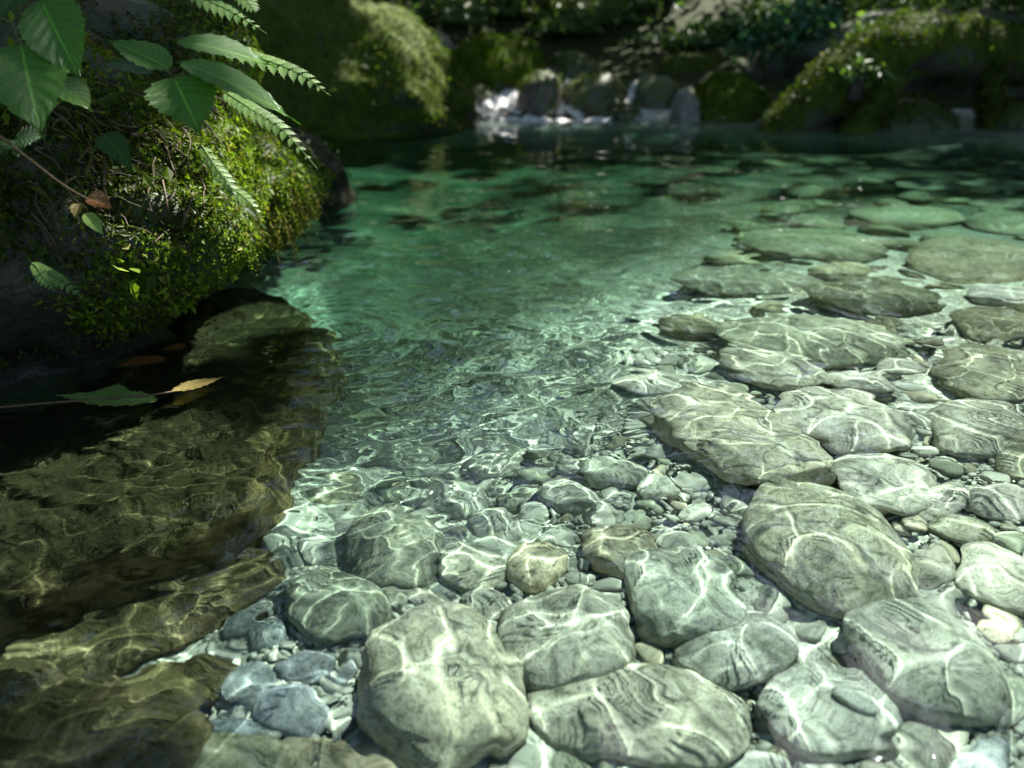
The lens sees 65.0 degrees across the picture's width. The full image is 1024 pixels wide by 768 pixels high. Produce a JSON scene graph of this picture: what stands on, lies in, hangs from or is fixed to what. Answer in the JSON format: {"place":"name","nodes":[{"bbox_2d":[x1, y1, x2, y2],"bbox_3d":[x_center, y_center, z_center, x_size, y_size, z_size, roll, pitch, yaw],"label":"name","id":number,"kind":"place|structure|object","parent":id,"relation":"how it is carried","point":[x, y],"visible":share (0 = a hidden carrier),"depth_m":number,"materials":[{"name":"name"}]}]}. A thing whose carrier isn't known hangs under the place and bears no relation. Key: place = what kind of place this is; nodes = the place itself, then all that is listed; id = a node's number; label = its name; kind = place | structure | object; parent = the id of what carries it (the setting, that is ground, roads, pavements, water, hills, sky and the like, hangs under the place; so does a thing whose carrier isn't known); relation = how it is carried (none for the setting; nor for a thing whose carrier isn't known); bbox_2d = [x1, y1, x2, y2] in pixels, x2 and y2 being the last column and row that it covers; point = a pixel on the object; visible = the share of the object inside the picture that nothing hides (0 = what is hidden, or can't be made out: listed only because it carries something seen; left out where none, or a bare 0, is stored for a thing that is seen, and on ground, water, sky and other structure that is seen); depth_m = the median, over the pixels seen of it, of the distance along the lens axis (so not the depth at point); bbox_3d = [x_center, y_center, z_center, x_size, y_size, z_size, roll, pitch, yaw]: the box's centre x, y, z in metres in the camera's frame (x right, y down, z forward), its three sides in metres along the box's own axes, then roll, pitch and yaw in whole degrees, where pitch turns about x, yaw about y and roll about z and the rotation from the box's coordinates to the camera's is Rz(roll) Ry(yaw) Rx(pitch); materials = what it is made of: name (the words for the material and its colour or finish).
{"place":"outdoors","nodes":[
{"label":"outdoors","id":0,"kind":"place"},
{"bbox_2d":[0,118,1023,767],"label":"water","id":1,"kind":"structure","parent":0,"point":[594,444],"depth_m":1.11,"materials":[{"name":"clear liquid"}]},
{"bbox_2d":[0,376,224,408],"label":"floating sprig","id":2,"kind":"object","parent":1,"relation":"on","point":[115,395],"visible":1,"depth_m":1.35,"materials":[{"name":"green plant"}]},
{"bbox_2d":[114,355,166,366],"bbox_3d":[-0.687,-0.042,1.492,0.077,0.006,0.058,0,23,0],"label":"floating leaf","id":3,"kind":"object","parent":1,"relation":"on","point":[144,360],"visible":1,"depth_m":1.50,"materials":[{"name":"brown plant"}]},
{"bbox_2d":[162,343,186,349],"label":"floating leaf","id":4,"kind":"object","parent":1,"relation":"on","point":[175,346],"visible":1,"depth_m":1.57,"materials":[{"name":"brown plant"}]},
{"bbox_2d":[275,117,356,217],"bbox_3d":[-0.979,-0.710,2.915,0.787,0.487,0.742,0,23,0],"label":"dark rock","id":5,"kind":"object","parent":1,"relation":"in","point":[340,189],"visible":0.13,"depth_m":2.87,"materials":[{"name":"grey stone"}]},
{"bbox_2d":[469,80,497,107],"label":"cascade rock","id":6,"kind":"object","parent":1,"relation":"on","point":[481,91],"visible":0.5,"depth_m":6.42,"materials":[{"name":"green stone"}]},
{"bbox_2d":[478,91,512,118],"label":"cascade","id":7,"kind":"object","parent":1,"relation":"on","point":[487,105],"visible":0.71,"depth_m":6.28,"materials":[{"name":"white liquid"}]},
{"bbox_2d":[479,88,548,116],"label":"cascade","id":8,"kind":"object","parent":1,"relation":"on","point":[506,98],"visible":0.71,"depth_m":6.40,"materials":[{"name":"white liquid"}]},
{"bbox_2d":[535,77,604,119],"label":"cascade","id":9,"kind":"object","parent":1,"relation":"on","point":[576,114],"visible":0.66,"depth_m":6.27,"materials":[{"name":"white liquid"}]},
{"bbox_2d":[610,98,644,121],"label":"dark rock","id":10,"kind":"object","parent":1,"relation":"on","point":[620,113],"visible":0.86,"depth_m":6.14,"materials":[{"name":"green stone"}]},
{"bbox_2d":[510,0,596,4],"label":"shrub","id":11,"kind":"object","parent":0,"point":[541,1],"visible":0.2,"depth_m":9.26,"materials":[{"name":"green plant"}]},
{"bbox_2d":[391,0,1023,125],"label":"bank","id":12,"kind":"structure","parent":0,"point":[630,61],"depth_m":8.36,"materials":[{"name":"green plant"}]},
{"bbox_2d":[0,0,337,386],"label":"mossy rock","id":13,"kind":"object","parent":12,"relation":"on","point":[181,230],"visible":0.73,"depth_m":1.33,"materials":[{"name":"green plant"}]},
{"bbox_2d":[0,125,46,157],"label":"seedling","id":14,"kind":"object","parent":13,"relation":"on","point":[25,136],"visible":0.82,"depth_m":0.98,"materials":[{"name":"green plant"}]},
{"bbox_2d":[0,0,92,139],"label":"broadleaf plant","id":15,"kind":"object","parent":13,"relation":"on","point":[36,82],"visible":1,"depth_m":0.98,"materials":[{"name":"green plant"}]},
{"bbox_2d":[30,262,83,298],"bbox_3d":[-0.556,-0.124,0.972,0.084,0.035,0.033,13,26,27],"label":"fern","id":16,"kind":"object","parent":13,"relation":"on","point":[41,273],"visible":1,"depth_m":0.97,"materials":[{"name":"green plant"}]},
{"bbox_2d":[0,135,113,209],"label":"dry twig","id":17,"kind":"object","parent":13,"relation":"on","point":[98,198],"visible":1,"depth_m":0.99,"materials":[{"name":"brown plant"}]},
{"bbox_2d":[70,203,81,219],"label":"dry leaf","id":18,"kind":"object","parent":13,"relation":"on","point":[75,209],"visible":1,"depth_m":1.00,"materials":[{"name":"beige plant"}]},
{"bbox_2d":[82,212,104,236],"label":"leaf","id":19,"kind":"object","parent":13,"relation":"on","point":[91,220],"visible":1,"depth_m":1.01,"materials":[{"name":"green plant"}]},
{"bbox_2d":[84,131,134,177],"bbox_3d":[-0.565,-0.311,1.101,0.128,0.068,0.036,11,25,24],"label":"seedling","id":20,"kind":"object","parent":13,"relation":"on","point":[114,145],"visible":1,"depth_m":1.08,"materials":[{"name":"green plant"}]},
{"bbox_2d":[90,33,302,135],"bbox_3d":[-0.475,-0.418,1.111,0.407,0.125,0.180,5,24,13],"label":"compound leaf plant","id":21,"kind":"object","parent":13,"relation":"on","point":[188,100],"visible":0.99,"depth_m":1.08,"materials":[{"name":"green plant"}]},
{"bbox_2d":[199,144,262,218],"bbox_3d":[-0.471,-0.335,1.334,0.128,0.112,0.032,13,26,28],"label":"fern","id":22,"kind":"object","parent":13,"relation":"on","point":[228,186],"visible":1,"depth_m":1.33,"materials":[{"name":"green plant"}]},
{"bbox_2d":[235,0,259,12],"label":"fern","id":23,"kind":"object","parent":13,"relation":"on","point":[245,3],"visible":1,"depth_m":1.27,"materials":[{"name":"green plant"}]},
{"bbox_2d":[190,0,330,168],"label":"fern","id":24,"kind":"object","parent":13,"relation":"on","point":[246,107],"visible":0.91,"depth_m":1.27,"materials":[{"name":"green plant"}]},
{"bbox_2d":[150,0,481,138],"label":"mossy boulder","id":25,"kind":"object","parent":12,"relation":"on","point":[376,68],"visible":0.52,"depth_m":5.02,"materials":[{"name":"green plant"}]},
{"bbox_2d":[392,0,428,21],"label":"shrub","id":26,"kind":"object","parent":12,"relation":"on","point":[416,6],"visible":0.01,"depth_m":8.19,"materials":[{"name":"green plant"}]},
{"bbox_2d":[425,27,454,51],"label":"pale rock","id":27,"kind":"object","parent":12,"relation":"on","point":[446,40],"visible":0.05,"depth_m":6.96,"materials":[{"name":"grey stone"}]},
{"bbox_2d":[389,0,494,28],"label":"shrub","id":28,"kind":"object","parent":12,"relation":"on","point":[465,18],"visible":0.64,"depth_m":8.44,"materials":[{"name":"green plant"}]},
{"bbox_2d":[475,102,494,118],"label":"cascade","id":29,"kind":"object","parent":12,"relation":"on","point":[484,115],"visible":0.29,"depth_m":6.20,"materials":[{"name":"white liquid"}]},
{"bbox_2d":[437,0,550,18],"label":"shrub","id":30,"kind":"object","parent":12,"relation":"on","point":[496,8],"visible":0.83,"depth_m":8.90,"materials":[{"name":"green plant"}]},
{"bbox_2d":[451,31,547,94],"bbox_3d":[-0.154,-2.621,6.933,0.948,0.779,0.945,-14,27,-30],"label":"mossy boulder","id":31,"kind":"object","parent":12,"relation":"on","point":[504,62],"visible":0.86,"depth_m":6.61,"materials":[{"name":"green plant"}]},
{"bbox_2d":[515,67,562,119],"bbox_3d":[0.210,-2.206,6.384,0.406,0.587,0.514,0,23,0],"label":"cascade rock","id":32,"kind":"object","parent":12,"relation":"on","point":[539,94],"visible":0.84,"depth_m":6.19,"materials":[{"name":"grey stone"}]},
{"bbox_2d":[538,46,553,66],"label":"dark rock","id":33,"kind":"object","parent":12,"relation":"on","point":[547,62],"visible":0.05,"depth_m":7.93,"materials":[{"name":"green stone"}]},
{"bbox_2d":[504,0,589,12],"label":"tall bush","id":34,"kind":"object","parent":12,"relation":"on","point":[535,5],"visible":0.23,"depth_m":9.21,"materials":[{"name":"green plant"}]},
{"bbox_2d":[515,0,610,35],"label":"shrub","id":35,"kind":"object","parent":12,"relation":"on","point":[565,25],"visible":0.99,"depth_m":8.45,"materials":[{"name":"green plant"}]},
{"bbox_2d":[488,112,642,121],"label":"cascade","id":36,"kind":"object","parent":12,"relation":"on","point":[531,118],"visible":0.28,"depth_m":6.15,"materials":[{"name":"white liquid"}]},
{"bbox_2d":[552,48,604,81],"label":"dark rock","id":37,"kind":"object","parent":12,"relation":"on","point":[572,64],"visible":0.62,"depth_m":7.37,"materials":[{"name":"green stone"}]},
{"bbox_2d":[562,70,630,118],"bbox_3d":[0.654,-2.239,6.498,0.632,0.566,0.605,0,23,0],"label":"cascade rock","id":38,"kind":"object","parent":12,"relation":"on","point":[591,95],"visible":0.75,"depth_m":6.26,"materials":[{"name":"green stone"}]},
{"bbox_2d":[611,81,639,115],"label":"cascade","id":39,"kind":"object","parent":38,"relation":"on","point":[631,93],"visible":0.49,"depth_m":6.39,"materials":[{"name":"white liquid"}]},
{"bbox_2d":[550,0,668,26],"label":"shrub","id":40,"kind":"object","parent":12,"relation":"on","point":[610,15],"visible":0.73,"depth_m":8.72,"materials":[{"name":"green plant"}]},
{"bbox_2d":[574,0,685,14],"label":"tall bush","id":41,"kind":"object","parent":12,"relation":"on","point":[678,4],"visible":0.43,"depth_m":8.60,"materials":[{"name":"green plant"}]},
{"bbox_2d":[625,74,679,109],"bbox_3d":[1.203,-2.311,6.714,0.588,0.524,0.583,0,23,0],"label":"cascade rock","id":42,"kind":"object","parent":12,"relation":"on","point":[654,92],"visible":0.34,"depth_m":6.45,"materials":[{"name":"grey stone"}]},
{"bbox_2d":[619,19,742,49],"bbox_3d":[1.707,-3.655,8.416,1.370,0.291,1.478,-8,24,-19],"label":"shrub","id":43,"kind":"object","parent":12,"relation":"on","point":[678,38],"visible":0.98,"depth_m":7.98,"materials":[{"name":"green plant"}]},
{"bbox_2d":[670,86,700,120],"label":"pale rock","id":44,"kind":"object","parent":12,"relation":"on","point":[685,103],"visible":0.57,"depth_m":6.14,"materials":[{"name":"grey stone"}]},
{"bbox_2d":[655,48,729,73],"bbox_3d":[1.765,-3.006,7.901,0.972,0.548,0.827,0,23,0],"label":"dark rock","id":45,"kind":"object","parent":12,"relation":"on","point":[690,62],"visible":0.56,"depth_m":7.60,"materials":[{"name":"green stone"}]},
{"bbox_2d":[694,70,772,121],"bbox_3d":[1.700,-2.162,6.380,0.722,0.643,0.763,0,23,0],"label":"mossy boulder","id":46,"kind":"object","parent":12,"relation":"on","point":[730,97],"visible":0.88,"depth_m":6.08,"materials":[{"name":"green plant"}]},
{"bbox_2d":[688,0,798,32],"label":"shrub","id":47,"kind":"object","parent":12,"relation":"on","point":[748,19],"visible":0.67,"depth_m":8.06,"materials":[{"name":"green plant"}]},
{"bbox_2d":[762,89,785,104],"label":"pale rock","id":48,"kind":"object","parent":12,"relation":"on","point":[775,96],"visible":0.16,"depth_m":6.39,"materials":[{"name":"stone"}]},
{"bbox_2d":[726,0,843,67],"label":"fern clump","id":49,"kind":"object","parent":12,"relation":"on","point":[810,20],"visible":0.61,"depth_m":6.83,"materials":[{"name":"green plant"}]},
{"bbox_2d":[725,0,892,17],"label":"tall bush","id":50,"kind":"object","parent":12,"relation":"on","point":[730,9],"visible":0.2,"depth_m":8.48,"materials":[{"name":"green plant"}]},
{"bbox_2d":[750,0,925,17],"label":"shrub","id":51,"kind":"object","parent":12,"relation":"on","point":[820,7],"visible":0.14,"depth_m":8.39,"materials":[{"name":"green plant"}]},
{"bbox_2d":[741,0,1023,99],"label":"mossy boulder","id":52,"kind":"object","parent":12,"relation":"on","point":[788,66],"visible":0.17,"depth_m":6.73,"materials":[{"name":"green plant"}]},
{"bbox_2d":[757,8,1023,132],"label":"mossy boulder","id":53,"kind":"object","parent":12,"relation":"on","point":[984,55],"visible":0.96,"depth_m":5.38,"materials":[{"name":"green plant"}]},
{"bbox_2d":[828,52,897,100],"bbox_3d":[2.282,-2.003,5.233,0.386,0.307,0.228,-8,24,-19],"label":"fern clump","id":54,"kind":"object","parent":53,"relation":"on","point":[857,81],"visible":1,"depth_m":5.24,"materials":[{"name":"green plant"}]},
{"bbox_2d":[831,4,896,37],"bbox_3d":[2.571,-2.470,5.571,0.733,0.310,0.269,5,23,11],"label":"fern clump","id":55,"kind":"object","parent":53,"relation":"on","point":[860,14],"visible":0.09,"depth_m":5.53,"materials":[{"name":"green plant"}]},
{"bbox_2d":[833,0,999,21],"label":"shrub","id":56,"kind":"object","parent":12,"relation":"on","point":[872,3],"visible":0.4,"depth_m":7.95,"materials":[{"name":"green plant"}]},
{"bbox_2d":[882,90,961,129],"bbox_3d":[2.859,-1.891,5.795,0.692,0.435,0.618,0,23,0],"label":"dark rock","id":57,"kind":"object","parent":12,"relation":"on","point":[917,112],"visible":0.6,"depth_m":5.58,"materials":[{"name":"green stone"}]},
{"bbox_2d":[919,0,1023,15],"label":"shrub","id":58,"kind":"object","parent":12,"relation":"on","point":[1007,4],"visible":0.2,"depth_m":7.57,"materials":[{"name":"green plant"}]},
{"bbox_2d":[952,0,1022,14],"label":"tall bush","id":59,"kind":"object","parent":12,"relation":"on","point":[957,4],"visible":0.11,"depth_m":7.53,"materials":[{"name":"green plant"}]},
{"bbox_2d":[973,94,1023,130],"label":"dark rock","id":60,"kind":"object","parent":12,"relation":"on","point":[1015,120],"visible":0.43,"depth_m":5.52,"materials":[{"name":"green stone"}]}
]}

